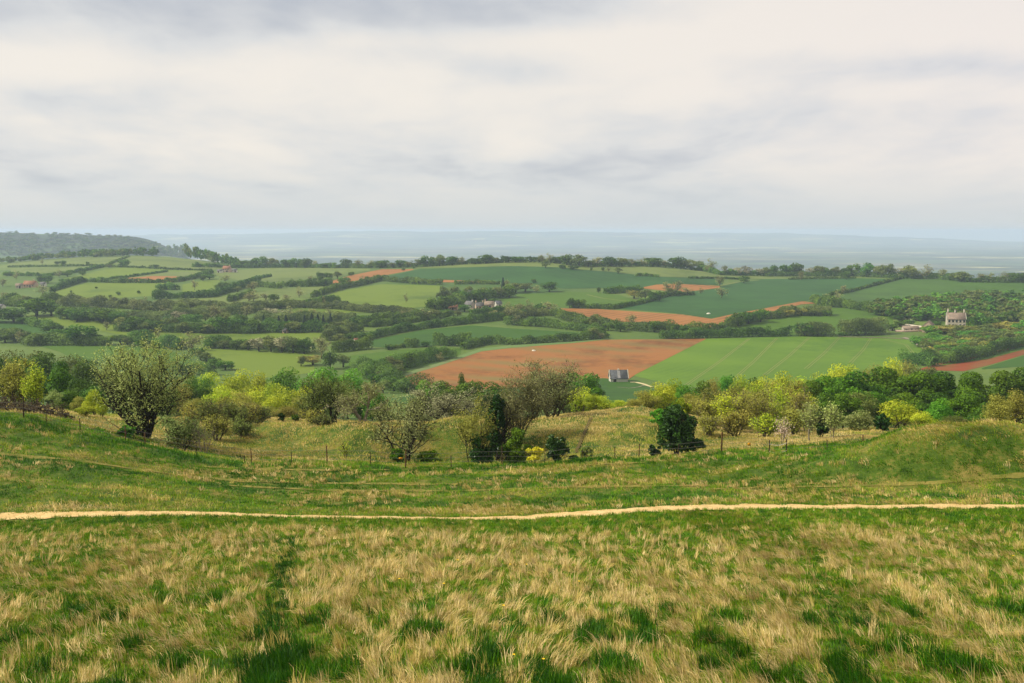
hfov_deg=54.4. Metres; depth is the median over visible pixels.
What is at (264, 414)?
sapling
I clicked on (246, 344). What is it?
broadleaf tree
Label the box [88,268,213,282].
hedge
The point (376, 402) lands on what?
broadleaf tree
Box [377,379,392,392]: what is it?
broadleaf tree
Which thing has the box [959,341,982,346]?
broadleaf tree
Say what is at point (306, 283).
hedge
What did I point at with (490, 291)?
broadleaf tree
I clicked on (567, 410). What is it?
broadleaf tree
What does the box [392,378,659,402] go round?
pasture
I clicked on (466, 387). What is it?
broadleaf tree
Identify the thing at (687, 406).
spring tree
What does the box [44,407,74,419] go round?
dead brush
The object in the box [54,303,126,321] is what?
hedge
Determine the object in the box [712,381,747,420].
birch tree
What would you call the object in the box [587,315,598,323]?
broadleaf tree
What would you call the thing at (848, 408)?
broadleaf tree
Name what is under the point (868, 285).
hedge
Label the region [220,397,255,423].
sapling
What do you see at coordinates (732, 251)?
ground
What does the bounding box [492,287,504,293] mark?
broadleaf tree
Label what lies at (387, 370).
hedge
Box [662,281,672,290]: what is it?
bare tree
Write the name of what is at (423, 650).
dry grass
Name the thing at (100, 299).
hedge
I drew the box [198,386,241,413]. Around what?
spring tree
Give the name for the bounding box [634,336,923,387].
crop field
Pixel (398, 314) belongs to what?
hedge
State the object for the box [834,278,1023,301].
corn field
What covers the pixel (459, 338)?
hedge
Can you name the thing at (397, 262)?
broadleaf tree
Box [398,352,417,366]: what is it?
broadleaf tree
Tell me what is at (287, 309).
bare tree
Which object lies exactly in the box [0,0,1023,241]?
sky
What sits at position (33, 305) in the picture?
broadleaf tree
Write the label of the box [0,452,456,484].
worn track
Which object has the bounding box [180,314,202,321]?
broadleaf tree
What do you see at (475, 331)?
pasture
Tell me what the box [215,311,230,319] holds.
broadleaf tree
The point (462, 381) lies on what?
broadleaf tree
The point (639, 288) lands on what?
broadleaf tree
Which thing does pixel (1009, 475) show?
worn track
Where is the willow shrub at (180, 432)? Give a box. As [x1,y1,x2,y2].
[151,407,210,450]
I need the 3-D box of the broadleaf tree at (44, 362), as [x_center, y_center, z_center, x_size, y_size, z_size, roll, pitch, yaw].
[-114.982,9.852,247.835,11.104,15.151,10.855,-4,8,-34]
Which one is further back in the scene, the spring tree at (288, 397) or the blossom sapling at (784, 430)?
the spring tree at (288, 397)
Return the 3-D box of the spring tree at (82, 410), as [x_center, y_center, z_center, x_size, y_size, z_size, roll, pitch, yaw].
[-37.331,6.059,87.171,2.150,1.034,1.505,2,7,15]
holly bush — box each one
[545,434,570,461]
[648,445,661,455]
[688,438,706,451]
[873,413,891,430]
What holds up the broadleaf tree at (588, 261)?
on the pasture at (662, 271)
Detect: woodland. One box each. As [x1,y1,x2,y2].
[0,231,160,254]
[0,243,241,264]
[866,289,1023,323]
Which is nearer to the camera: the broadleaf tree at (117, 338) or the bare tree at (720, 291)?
the broadleaf tree at (117, 338)
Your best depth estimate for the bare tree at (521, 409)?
82.41 m
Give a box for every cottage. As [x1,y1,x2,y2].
[15,283,22,288]
[23,279,37,287]
[448,305,457,309]
[464,300,474,308]
[475,300,483,308]
[484,299,494,307]
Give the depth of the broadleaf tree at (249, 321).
659.45 m
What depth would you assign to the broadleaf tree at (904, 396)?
146.21 m
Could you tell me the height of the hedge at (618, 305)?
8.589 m
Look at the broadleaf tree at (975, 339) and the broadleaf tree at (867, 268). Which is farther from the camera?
the broadleaf tree at (867, 268)
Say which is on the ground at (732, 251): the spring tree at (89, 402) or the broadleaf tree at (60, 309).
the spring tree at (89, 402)
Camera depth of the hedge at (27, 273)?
1136.89 m
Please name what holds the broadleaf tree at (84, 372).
on the ground at (732, 251)
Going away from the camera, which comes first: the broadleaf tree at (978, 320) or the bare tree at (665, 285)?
the broadleaf tree at (978, 320)
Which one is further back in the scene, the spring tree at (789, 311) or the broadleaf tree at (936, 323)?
the spring tree at (789, 311)
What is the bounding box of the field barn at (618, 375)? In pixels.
[608,369,628,381]
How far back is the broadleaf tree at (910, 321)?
692.40 m
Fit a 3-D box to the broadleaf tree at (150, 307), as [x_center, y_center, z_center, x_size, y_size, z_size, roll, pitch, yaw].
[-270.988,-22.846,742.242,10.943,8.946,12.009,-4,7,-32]
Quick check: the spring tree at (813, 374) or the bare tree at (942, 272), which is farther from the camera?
the bare tree at (942, 272)
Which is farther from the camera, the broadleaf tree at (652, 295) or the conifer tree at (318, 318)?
the broadleaf tree at (652, 295)
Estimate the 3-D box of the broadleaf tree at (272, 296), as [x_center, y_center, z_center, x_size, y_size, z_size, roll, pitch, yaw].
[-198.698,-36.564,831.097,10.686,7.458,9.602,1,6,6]
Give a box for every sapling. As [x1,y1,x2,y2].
[0,354,36,404]
[19,360,50,404]
[176,399,210,424]
[186,397,226,426]
[188,420,218,451]
[199,411,238,440]
[207,394,247,428]
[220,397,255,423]
[227,417,258,437]
[235,402,262,424]
[251,403,275,423]
[294,407,325,423]
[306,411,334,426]
[335,441,351,457]
[648,408,663,425]
[773,417,792,445]
[797,398,823,440]
[819,398,844,438]
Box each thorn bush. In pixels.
[277,413,284,420]
[291,415,299,420]
[389,448,404,461]
[416,450,442,462]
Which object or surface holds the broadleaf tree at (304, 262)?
on the pasture at (286, 274)
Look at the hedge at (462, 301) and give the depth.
814.77 m
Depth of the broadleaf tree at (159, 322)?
667.42 m
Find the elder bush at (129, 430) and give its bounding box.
[116,425,136,437]
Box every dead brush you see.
[0,394,19,409]
[0,396,42,411]
[14,401,67,415]
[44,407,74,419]
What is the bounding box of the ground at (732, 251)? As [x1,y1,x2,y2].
[0,231,1023,682]
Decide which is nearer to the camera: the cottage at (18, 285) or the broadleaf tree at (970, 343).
the broadleaf tree at (970, 343)
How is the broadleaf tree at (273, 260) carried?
on the ground at (732, 251)
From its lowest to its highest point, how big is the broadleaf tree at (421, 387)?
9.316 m
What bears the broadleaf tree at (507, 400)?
on the ground at (732, 251)
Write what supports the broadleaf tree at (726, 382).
on the ground at (732, 251)
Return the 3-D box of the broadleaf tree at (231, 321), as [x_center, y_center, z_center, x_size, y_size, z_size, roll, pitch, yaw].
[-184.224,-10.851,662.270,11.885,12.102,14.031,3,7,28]
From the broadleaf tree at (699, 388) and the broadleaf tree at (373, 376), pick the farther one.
the broadleaf tree at (373, 376)
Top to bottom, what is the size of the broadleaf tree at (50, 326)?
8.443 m
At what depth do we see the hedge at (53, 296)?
798.48 m
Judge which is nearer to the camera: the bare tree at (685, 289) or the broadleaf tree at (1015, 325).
the broadleaf tree at (1015, 325)
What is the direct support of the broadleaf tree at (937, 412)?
on the ground at (732, 251)
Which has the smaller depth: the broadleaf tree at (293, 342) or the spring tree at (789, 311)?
the broadleaf tree at (293, 342)
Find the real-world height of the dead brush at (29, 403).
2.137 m
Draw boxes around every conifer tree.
[308,312,314,330]
[315,314,321,330]
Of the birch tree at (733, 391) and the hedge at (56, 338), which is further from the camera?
the hedge at (56, 338)
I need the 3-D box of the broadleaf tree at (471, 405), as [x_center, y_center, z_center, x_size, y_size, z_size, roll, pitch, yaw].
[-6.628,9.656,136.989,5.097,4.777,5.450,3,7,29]
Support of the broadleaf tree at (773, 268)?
on the pasture at (662, 271)
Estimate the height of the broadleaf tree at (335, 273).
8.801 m
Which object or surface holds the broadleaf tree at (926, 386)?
on the ground at (732, 251)
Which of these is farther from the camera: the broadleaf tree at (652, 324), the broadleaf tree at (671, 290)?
the broadleaf tree at (671, 290)
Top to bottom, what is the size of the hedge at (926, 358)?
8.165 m
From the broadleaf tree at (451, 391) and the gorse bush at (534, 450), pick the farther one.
the broadleaf tree at (451, 391)
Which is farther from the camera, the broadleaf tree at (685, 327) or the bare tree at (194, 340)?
the broadleaf tree at (685, 327)
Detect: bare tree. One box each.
[14,331,26,340]
[35,285,49,293]
[100,320,110,329]
[129,298,140,309]
[180,331,208,348]
[190,280,198,287]
[207,304,226,317]
[219,275,230,280]
[237,304,252,316]
[242,294,254,300]
[246,281,259,288]
[246,289,263,300]
[277,306,294,317]
[295,286,305,297]
[321,380,393,421]
[362,384,453,462]
[419,308,432,319]
[471,359,556,443]
[500,358,587,417]
[503,302,519,315]
[511,303,524,309]
[523,368,551,418]
[524,299,534,308]
[541,301,557,308]
[592,257,604,262]
[622,315,637,328]
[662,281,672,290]
[669,280,683,290]
[681,287,692,294]
[704,258,716,270]
[715,275,724,284]
[715,287,728,297]
[719,265,728,271]
[839,285,847,293]
[918,264,933,278]
[938,269,946,276]
[998,271,1008,279]
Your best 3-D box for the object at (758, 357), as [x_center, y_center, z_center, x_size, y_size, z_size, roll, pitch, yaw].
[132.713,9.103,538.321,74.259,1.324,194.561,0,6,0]
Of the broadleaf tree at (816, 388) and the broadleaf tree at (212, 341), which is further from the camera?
the broadleaf tree at (212, 341)
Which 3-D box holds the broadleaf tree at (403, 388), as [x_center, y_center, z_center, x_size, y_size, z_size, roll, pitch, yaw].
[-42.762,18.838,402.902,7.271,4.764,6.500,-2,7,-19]
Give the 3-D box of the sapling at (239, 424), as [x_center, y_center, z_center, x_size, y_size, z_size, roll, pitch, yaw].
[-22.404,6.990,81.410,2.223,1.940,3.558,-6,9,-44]
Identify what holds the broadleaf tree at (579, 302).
on the ground at (732, 251)
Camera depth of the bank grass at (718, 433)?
81.92 m
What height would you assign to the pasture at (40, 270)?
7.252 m
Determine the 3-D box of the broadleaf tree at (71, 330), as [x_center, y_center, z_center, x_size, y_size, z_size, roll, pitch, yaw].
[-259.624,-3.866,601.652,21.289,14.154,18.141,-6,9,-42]
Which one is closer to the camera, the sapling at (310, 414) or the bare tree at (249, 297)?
the sapling at (310, 414)
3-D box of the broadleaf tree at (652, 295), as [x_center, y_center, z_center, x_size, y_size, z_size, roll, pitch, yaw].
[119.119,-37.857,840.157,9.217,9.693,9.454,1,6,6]
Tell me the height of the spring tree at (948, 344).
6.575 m
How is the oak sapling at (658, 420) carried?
on the ground at (732, 251)
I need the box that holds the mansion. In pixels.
[945,309,966,326]
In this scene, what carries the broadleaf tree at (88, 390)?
on the ground at (732, 251)
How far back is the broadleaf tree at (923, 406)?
143.51 m
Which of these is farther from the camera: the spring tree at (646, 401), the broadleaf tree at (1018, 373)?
the broadleaf tree at (1018, 373)
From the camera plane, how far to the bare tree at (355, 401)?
82.88 m
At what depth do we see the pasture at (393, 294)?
876.23 m
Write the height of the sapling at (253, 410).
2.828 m
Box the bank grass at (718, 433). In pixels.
[0,401,896,463]
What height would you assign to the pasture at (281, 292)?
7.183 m
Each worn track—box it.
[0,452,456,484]
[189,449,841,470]
[229,485,708,491]
[575,417,591,451]
[710,472,1023,488]
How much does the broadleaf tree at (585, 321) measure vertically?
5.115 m
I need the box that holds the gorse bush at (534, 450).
[525,446,543,462]
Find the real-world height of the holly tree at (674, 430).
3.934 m
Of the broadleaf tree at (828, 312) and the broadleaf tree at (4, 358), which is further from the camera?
the broadleaf tree at (828, 312)
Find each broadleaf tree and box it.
[0,307,27,322]
[0,331,13,341]
[0,349,15,399]
[0,358,21,397]
[3,357,35,401]
[9,349,52,401]
[14,297,54,315]
[15,317,26,323]
[17,366,48,404]
[26,351,55,404]
[36,322,60,331]
[40,301,59,315]
[41,274,53,282]
[43,361,76,403]
[46,329,67,338]
[51,390,85,409]
[54,306,73,318]
[54,354,86,372]
[61,307,91,319]
[62,271,72,276]
[64,377,91,402]
[65,324,99,343]
[69,312,84,321]
[69,359,107,391]
[78,270,86,274]
[79,386,112,411]
[87,307,117,322]
[94,369,118,397]
[98,362,129,395]
[106,311,127,320]
[111,391,133,414]
[112,317,124,326]
[112,334,124,342]
[117,259,130,265]
[118,297,128,303]
[121,336,131,345]
[123,316,145,330]
[133,336,149,347]
[136,322,151,329]
[141,305,155,310]
[147,320,164,330]
[151,386,180,416]
[159,317,179,326]
[171,302,188,308]
[174,322,191,332]
[176,382,202,415]
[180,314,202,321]
[185,376,213,390]
[189,348,206,353]
[190,323,209,331]
[194,350,205,359]
[196,384,212,399]
[197,352,212,361]
[200,312,211,320]
[200,324,217,331]
[201,273,216,278]
[204,338,216,347]
[207,357,221,364]
[208,316,226,332]
[214,339,230,348]
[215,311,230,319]
[215,360,234,369]
[224,317,242,332]
[229,339,243,349]
[234,314,248,323]
[240,340,252,349]
[245,318,260,332]
[250,256,270,265]
[262,335,276,351]
[262,367,303,399]
[266,258,279,265]
[267,294,279,300]
[274,302,284,308]
[280,259,291,265]
[283,320,300,332]
[283,336,300,352]
[288,258,301,266]
[294,365,344,397]
[295,337,310,353]
[297,356,305,365]
[298,258,312,267]
[311,381,352,418]
[316,272,325,278]
[319,279,328,286]
[322,351,336,366]
[324,272,332,277]
[330,334,347,341]
[331,311,346,317]
[333,271,341,278]
[336,354,350,366]
[337,277,350,282]
[339,368,366,418]
[340,259,351,265]
[343,332,357,338]
[348,385,371,419]
[353,315,370,325]
[359,392,390,421]
[367,373,383,383]
[368,404,402,421]
[372,260,389,266]
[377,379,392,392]
[384,345,394,349]
[385,356,402,366]
[386,376,407,390]
[392,363,405,371]
[395,260,406,265]
[396,398,432,420]
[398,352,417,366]
[398,383,414,391]
[415,379,444,409]
[418,255,434,266]
[420,341,430,346]
[424,297,444,311]
[430,308,439,314]
[431,380,451,417]
[432,255,445,265]
[435,286,449,297]
[437,295,458,309]
[437,385,466,415]
[446,256,458,264]
[447,286,458,295]
[448,394,483,414]
[452,290,467,299]
[456,380,486,417]
[457,372,466,392]
[458,304,471,311]
[463,286,473,291]
[468,258,480,263]
[468,289,482,300]
[473,381,509,417]
[478,254,492,262]
[478,287,495,299]
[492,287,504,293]
[500,255,509,262]
[500,388,516,418]
[502,284,516,297]
[509,283,524,292]
[510,256,524,261]
[521,283,532,291]
[539,282,557,291]
[541,260,550,267]
[542,384,579,414]
[551,256,559,262]
[560,254,574,264]
[565,298,575,307]
[565,371,600,407]
[570,254,587,266]
[573,299,586,306]
[578,378,602,411]
[579,319,589,323]
[584,260,594,265]
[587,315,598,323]
[588,327,598,335]
[592,375,605,396]
[601,256,619,264]
[602,322,613,329]
[613,267,622,271]
[613,323,625,331]
[616,257,629,265]
[635,287,644,291]
[637,289,650,297]
[644,257,662,264]
[648,291,657,299]
[649,321,660,331]
[656,291,664,300]
[663,288,676,295]
[667,256,686,268]
[670,323,680,330]
[672,384,701,413]
[679,325,691,330]
[681,259,697,267]
[692,380,714,414]
[717,374,736,393]
[731,312,744,325]
[738,275,750,282]
[738,312,757,323]
[747,377,760,390]
[753,309,769,321]
[770,264,778,270]
[779,264,796,272]
[789,262,803,271]
[791,380,821,426]
[792,323,814,335]
[805,375,853,411]
[808,308,820,315]
[811,265,827,273]
[811,393,843,424]
[822,310,832,315]
[827,370,889,399]
[830,267,840,273]
[832,392,864,428]
[843,271,849,279]
[846,263,860,275]
[848,391,879,426]
[858,366,916,426]
[860,262,874,276]
[861,391,896,426]
[872,266,879,275]
[877,265,885,277]
[883,264,897,275]
[885,324,897,329]
[887,392,923,425]
[888,371,948,403]
[892,320,906,325]
[900,265,920,278]
[903,319,916,323]
[908,335,924,344]
[908,365,936,388]
[913,392,957,416]
[916,341,938,347]
[920,325,942,334]
[923,370,958,398]
[923,398,955,421]
[924,335,942,341]
[931,321,943,325]
[933,344,946,349]
[939,350,949,353]
[940,336,952,342]
[941,415,968,422]
[945,393,981,421]
[946,325,969,331]
[946,330,972,337]
[947,331,959,337]
[950,271,974,279]
[954,371,988,412]
[958,330,977,334]
[958,334,973,338]
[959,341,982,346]
[964,416,983,422]
[966,316,975,325]
[967,401,1005,419]
[968,315,997,325]
[968,338,982,343]
[976,337,991,343]
[982,370,1023,412]
[988,367,1023,423]
[989,312,1009,321]
[991,331,1010,336]
[999,331,1020,337]
[1008,272,1023,279]
[1009,323,1023,329]
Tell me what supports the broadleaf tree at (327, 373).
on the ground at (732, 251)
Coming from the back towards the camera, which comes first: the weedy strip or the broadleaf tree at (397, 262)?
the broadleaf tree at (397, 262)
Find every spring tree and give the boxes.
[69,395,84,411]
[74,405,97,415]
[81,389,105,414]
[95,399,108,416]
[168,381,192,416]
[177,398,206,414]
[196,371,225,392]
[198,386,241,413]
[210,374,243,396]
[230,368,252,391]
[230,390,254,405]
[244,370,270,393]
[245,385,273,407]
[260,393,294,409]
[262,381,285,401]
[263,405,280,416]
[266,386,305,412]
[272,405,297,417]
[287,395,316,419]
[297,355,321,364]
[446,391,498,462]
[567,386,590,412]
[582,393,605,410]
[586,395,615,409]
[610,400,626,407]
[624,398,643,406]
[626,290,640,298]
[633,389,662,408]
[637,382,678,409]
[663,378,681,405]
[675,398,691,414]
[679,392,705,414]
[704,376,725,418]
[729,374,750,393]
[749,375,781,418]
[769,371,793,422]
[784,309,794,315]
[785,375,812,398]
[793,308,807,315]
[810,371,830,394]
[825,363,845,377]
[836,363,870,383]
[861,363,880,381]
[878,399,922,427]
[880,357,908,377]
[896,358,919,383]
[910,411,936,424]
[935,341,960,345]
[959,337,981,340]
[980,393,1013,420]
[990,322,1003,328]
[1001,321,1021,327]
[1003,388,1023,423]
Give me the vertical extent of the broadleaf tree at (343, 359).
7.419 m
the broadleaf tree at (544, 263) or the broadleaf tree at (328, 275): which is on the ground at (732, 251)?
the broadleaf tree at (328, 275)
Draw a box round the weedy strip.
[940,346,1023,365]
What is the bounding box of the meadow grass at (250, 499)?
[0,408,1023,516]
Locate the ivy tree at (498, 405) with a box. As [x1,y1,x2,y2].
[484,393,522,460]
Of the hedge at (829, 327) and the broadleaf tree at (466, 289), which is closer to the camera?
the hedge at (829, 327)
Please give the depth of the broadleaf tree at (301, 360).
510.15 m
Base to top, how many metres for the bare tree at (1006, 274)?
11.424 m
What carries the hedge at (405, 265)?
on the ground at (732, 251)
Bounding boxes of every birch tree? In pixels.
[688,394,718,418]
[697,388,726,415]
[698,411,722,435]
[706,389,743,428]
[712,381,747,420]
[718,408,753,435]
[728,386,757,429]
[740,377,766,423]
[743,386,780,431]
[747,411,783,436]
[750,378,782,418]
[763,381,795,431]
[770,376,813,428]
[779,381,815,431]
[779,406,811,434]
[790,388,820,431]
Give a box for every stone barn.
[495,301,501,305]
[922,320,934,332]
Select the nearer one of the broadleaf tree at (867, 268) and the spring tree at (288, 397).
the spring tree at (288, 397)
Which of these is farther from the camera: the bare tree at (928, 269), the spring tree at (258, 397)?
the bare tree at (928, 269)
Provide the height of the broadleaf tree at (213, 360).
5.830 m
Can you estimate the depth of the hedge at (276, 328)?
662.69 m
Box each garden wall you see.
[838,336,907,339]
[895,329,921,331]
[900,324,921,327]
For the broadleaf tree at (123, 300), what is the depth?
783.22 m
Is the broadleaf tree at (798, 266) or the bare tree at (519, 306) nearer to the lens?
the bare tree at (519, 306)
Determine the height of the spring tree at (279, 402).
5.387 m
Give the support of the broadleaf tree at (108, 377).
on the ground at (732, 251)
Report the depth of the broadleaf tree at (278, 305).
779.68 m
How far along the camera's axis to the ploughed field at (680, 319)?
737.00 m
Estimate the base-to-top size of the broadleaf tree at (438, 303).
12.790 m
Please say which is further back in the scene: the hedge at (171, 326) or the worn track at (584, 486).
the hedge at (171, 326)
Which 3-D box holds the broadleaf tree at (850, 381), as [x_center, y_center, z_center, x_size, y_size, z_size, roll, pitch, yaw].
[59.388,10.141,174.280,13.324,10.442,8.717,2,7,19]
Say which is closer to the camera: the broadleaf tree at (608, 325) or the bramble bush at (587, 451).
the bramble bush at (587, 451)
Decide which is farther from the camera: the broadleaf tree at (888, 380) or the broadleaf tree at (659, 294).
the broadleaf tree at (659, 294)
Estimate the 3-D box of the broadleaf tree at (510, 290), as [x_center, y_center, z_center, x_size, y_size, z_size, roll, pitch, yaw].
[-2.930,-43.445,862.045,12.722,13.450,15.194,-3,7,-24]
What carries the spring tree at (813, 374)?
on the ground at (732, 251)
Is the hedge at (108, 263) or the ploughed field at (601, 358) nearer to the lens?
the ploughed field at (601, 358)
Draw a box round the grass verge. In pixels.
[402,338,607,376]
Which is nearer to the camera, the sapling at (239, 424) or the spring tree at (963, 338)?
the sapling at (239, 424)
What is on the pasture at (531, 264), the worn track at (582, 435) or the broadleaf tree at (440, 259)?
the broadleaf tree at (440, 259)
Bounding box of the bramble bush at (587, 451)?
[580,446,592,457]
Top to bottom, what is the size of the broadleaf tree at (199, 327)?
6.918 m
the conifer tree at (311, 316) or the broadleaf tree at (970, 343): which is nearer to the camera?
the broadleaf tree at (970, 343)
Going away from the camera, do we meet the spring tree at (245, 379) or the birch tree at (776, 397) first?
the birch tree at (776, 397)
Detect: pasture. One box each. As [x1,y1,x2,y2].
[0,320,47,333]
[8,256,122,265]
[11,266,88,273]
[27,315,324,340]
[40,345,197,368]
[56,283,165,300]
[64,267,202,278]
[116,256,221,269]
[129,271,200,277]
[173,287,322,305]
[183,280,219,291]
[205,349,313,377]
[214,267,369,284]
[291,284,439,312]
[343,348,460,385]
[371,325,577,347]
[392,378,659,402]
[416,261,569,268]
[504,292,635,308]
[576,266,860,278]
[720,307,892,335]
[982,356,1023,368]
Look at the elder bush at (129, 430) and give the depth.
69.77 m
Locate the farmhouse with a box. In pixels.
[222,265,231,271]
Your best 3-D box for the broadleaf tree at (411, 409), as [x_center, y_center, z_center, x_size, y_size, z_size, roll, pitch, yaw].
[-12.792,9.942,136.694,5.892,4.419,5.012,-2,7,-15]
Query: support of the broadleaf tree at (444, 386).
on the ground at (732, 251)
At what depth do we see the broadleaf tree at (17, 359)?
210.12 m
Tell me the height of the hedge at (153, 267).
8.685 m
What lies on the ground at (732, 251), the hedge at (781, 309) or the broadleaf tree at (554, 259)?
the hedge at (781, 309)
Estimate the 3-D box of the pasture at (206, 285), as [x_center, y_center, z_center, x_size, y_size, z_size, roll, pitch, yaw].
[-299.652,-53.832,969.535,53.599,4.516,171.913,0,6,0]
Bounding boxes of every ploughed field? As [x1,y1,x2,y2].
[111,276,191,280]
[333,269,412,282]
[403,339,704,389]
[561,301,815,326]
[644,284,719,291]
[921,344,1023,370]
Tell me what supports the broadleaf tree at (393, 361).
on the ground at (732, 251)
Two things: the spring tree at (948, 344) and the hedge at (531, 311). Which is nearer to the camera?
the spring tree at (948, 344)
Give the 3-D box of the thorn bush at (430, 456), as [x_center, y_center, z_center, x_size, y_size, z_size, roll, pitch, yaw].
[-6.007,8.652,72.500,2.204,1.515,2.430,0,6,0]
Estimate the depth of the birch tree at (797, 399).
90.76 m
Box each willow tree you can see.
[43,389,63,407]
[77,320,210,438]
[290,371,371,423]
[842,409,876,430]
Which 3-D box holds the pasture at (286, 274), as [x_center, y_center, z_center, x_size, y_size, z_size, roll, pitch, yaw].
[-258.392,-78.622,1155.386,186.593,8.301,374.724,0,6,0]
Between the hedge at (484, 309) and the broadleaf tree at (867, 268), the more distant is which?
the broadleaf tree at (867, 268)
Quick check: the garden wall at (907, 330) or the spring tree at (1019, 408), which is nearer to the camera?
the spring tree at (1019, 408)
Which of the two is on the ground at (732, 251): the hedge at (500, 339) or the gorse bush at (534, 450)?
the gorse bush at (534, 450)
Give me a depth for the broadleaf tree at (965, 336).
610.35 m
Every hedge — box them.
[0,292,63,306]
[0,327,47,345]
[2,264,104,275]
[7,255,129,266]
[23,316,64,329]
[35,332,112,345]
[48,276,88,291]
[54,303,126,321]
[56,293,196,310]
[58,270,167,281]
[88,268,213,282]
[104,264,207,270]
[113,321,260,333]
[125,303,242,320]
[125,329,187,349]
[126,314,327,332]
[151,275,260,298]
[155,281,179,289]
[174,361,217,374]
[176,297,295,307]
[191,261,338,267]
[203,334,315,352]
[213,280,282,288]
[226,288,253,300]
[242,299,420,312]
[251,274,271,277]
[252,309,356,321]
[282,277,332,286]
[304,294,340,302]
[310,274,443,297]
[320,319,358,340]
[331,333,373,351]
[337,256,556,267]
[349,355,434,392]
[351,305,544,338]
[356,308,435,325]
[356,324,363,330]
[361,346,457,378]
[367,310,454,327]
[385,343,405,348]
[403,337,420,347]
[424,290,513,309]
[432,331,471,345]
[454,279,499,284]
[460,330,609,349]
[468,303,541,314]
[499,306,552,318]
[503,315,605,331]
[548,308,767,331]
[556,258,764,275]
[571,290,694,308]
[603,284,639,293]
[634,273,658,276]
[658,325,792,338]
[688,276,739,279]
[764,270,1023,282]
[768,304,831,318]
[788,276,855,279]
[794,321,835,336]
[809,294,875,311]
[828,276,902,294]
[837,316,890,335]
[897,347,939,365]
[921,333,1023,363]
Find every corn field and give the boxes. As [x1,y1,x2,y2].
[389,266,722,288]
[619,278,883,318]
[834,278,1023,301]
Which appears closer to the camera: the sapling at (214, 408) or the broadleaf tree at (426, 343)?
the sapling at (214, 408)
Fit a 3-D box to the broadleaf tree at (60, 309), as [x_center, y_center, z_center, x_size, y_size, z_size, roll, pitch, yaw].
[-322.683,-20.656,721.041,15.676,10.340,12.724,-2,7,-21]
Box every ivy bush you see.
[462,431,496,463]
[493,426,533,463]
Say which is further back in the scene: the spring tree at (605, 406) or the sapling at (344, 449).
the spring tree at (605, 406)
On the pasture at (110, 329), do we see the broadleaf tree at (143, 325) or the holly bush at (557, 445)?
the broadleaf tree at (143, 325)
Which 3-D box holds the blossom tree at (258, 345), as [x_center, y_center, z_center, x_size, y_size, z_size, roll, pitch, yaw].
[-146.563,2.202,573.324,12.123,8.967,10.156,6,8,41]
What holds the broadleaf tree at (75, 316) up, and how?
on the pasture at (110, 329)
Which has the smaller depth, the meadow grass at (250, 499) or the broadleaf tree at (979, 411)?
the meadow grass at (250, 499)
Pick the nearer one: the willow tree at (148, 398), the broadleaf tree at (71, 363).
the willow tree at (148, 398)
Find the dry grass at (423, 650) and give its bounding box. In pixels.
[0,504,1023,682]
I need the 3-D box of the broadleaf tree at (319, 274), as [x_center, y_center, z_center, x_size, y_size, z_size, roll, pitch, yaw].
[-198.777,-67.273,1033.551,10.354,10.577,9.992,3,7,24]
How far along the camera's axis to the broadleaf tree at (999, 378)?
181.38 m
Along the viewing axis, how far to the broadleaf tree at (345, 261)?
1253.54 m
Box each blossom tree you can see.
[170,311,187,318]
[247,337,263,350]
[269,308,285,312]
[272,336,289,352]
[310,337,334,358]
[405,379,489,423]
[733,267,741,273]
[741,266,752,273]
[755,268,765,274]
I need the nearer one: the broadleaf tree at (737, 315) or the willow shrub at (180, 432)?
the willow shrub at (180, 432)
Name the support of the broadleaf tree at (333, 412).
on the ground at (732, 251)
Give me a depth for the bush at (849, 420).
93.05 m
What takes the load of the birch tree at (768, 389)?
on the ground at (732, 251)
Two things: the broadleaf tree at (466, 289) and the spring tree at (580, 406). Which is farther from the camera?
the broadleaf tree at (466, 289)
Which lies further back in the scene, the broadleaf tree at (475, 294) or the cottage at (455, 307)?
the broadleaf tree at (475, 294)
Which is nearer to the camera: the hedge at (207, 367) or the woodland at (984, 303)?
the hedge at (207, 367)
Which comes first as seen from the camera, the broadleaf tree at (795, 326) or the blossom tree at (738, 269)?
the broadleaf tree at (795, 326)
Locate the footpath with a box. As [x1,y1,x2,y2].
[0,503,1023,519]
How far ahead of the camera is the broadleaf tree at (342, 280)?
957.08 m
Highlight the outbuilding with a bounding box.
[901,326,919,331]
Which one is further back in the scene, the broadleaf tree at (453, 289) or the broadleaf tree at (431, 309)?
the broadleaf tree at (453, 289)
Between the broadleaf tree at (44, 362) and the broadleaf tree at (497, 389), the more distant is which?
the broadleaf tree at (44, 362)
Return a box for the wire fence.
[0,397,1023,467]
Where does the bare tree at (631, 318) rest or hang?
on the ground at (732, 251)
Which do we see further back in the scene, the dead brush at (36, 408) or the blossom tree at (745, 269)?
the blossom tree at (745, 269)
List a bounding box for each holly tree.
[656,403,697,453]
[809,410,829,436]

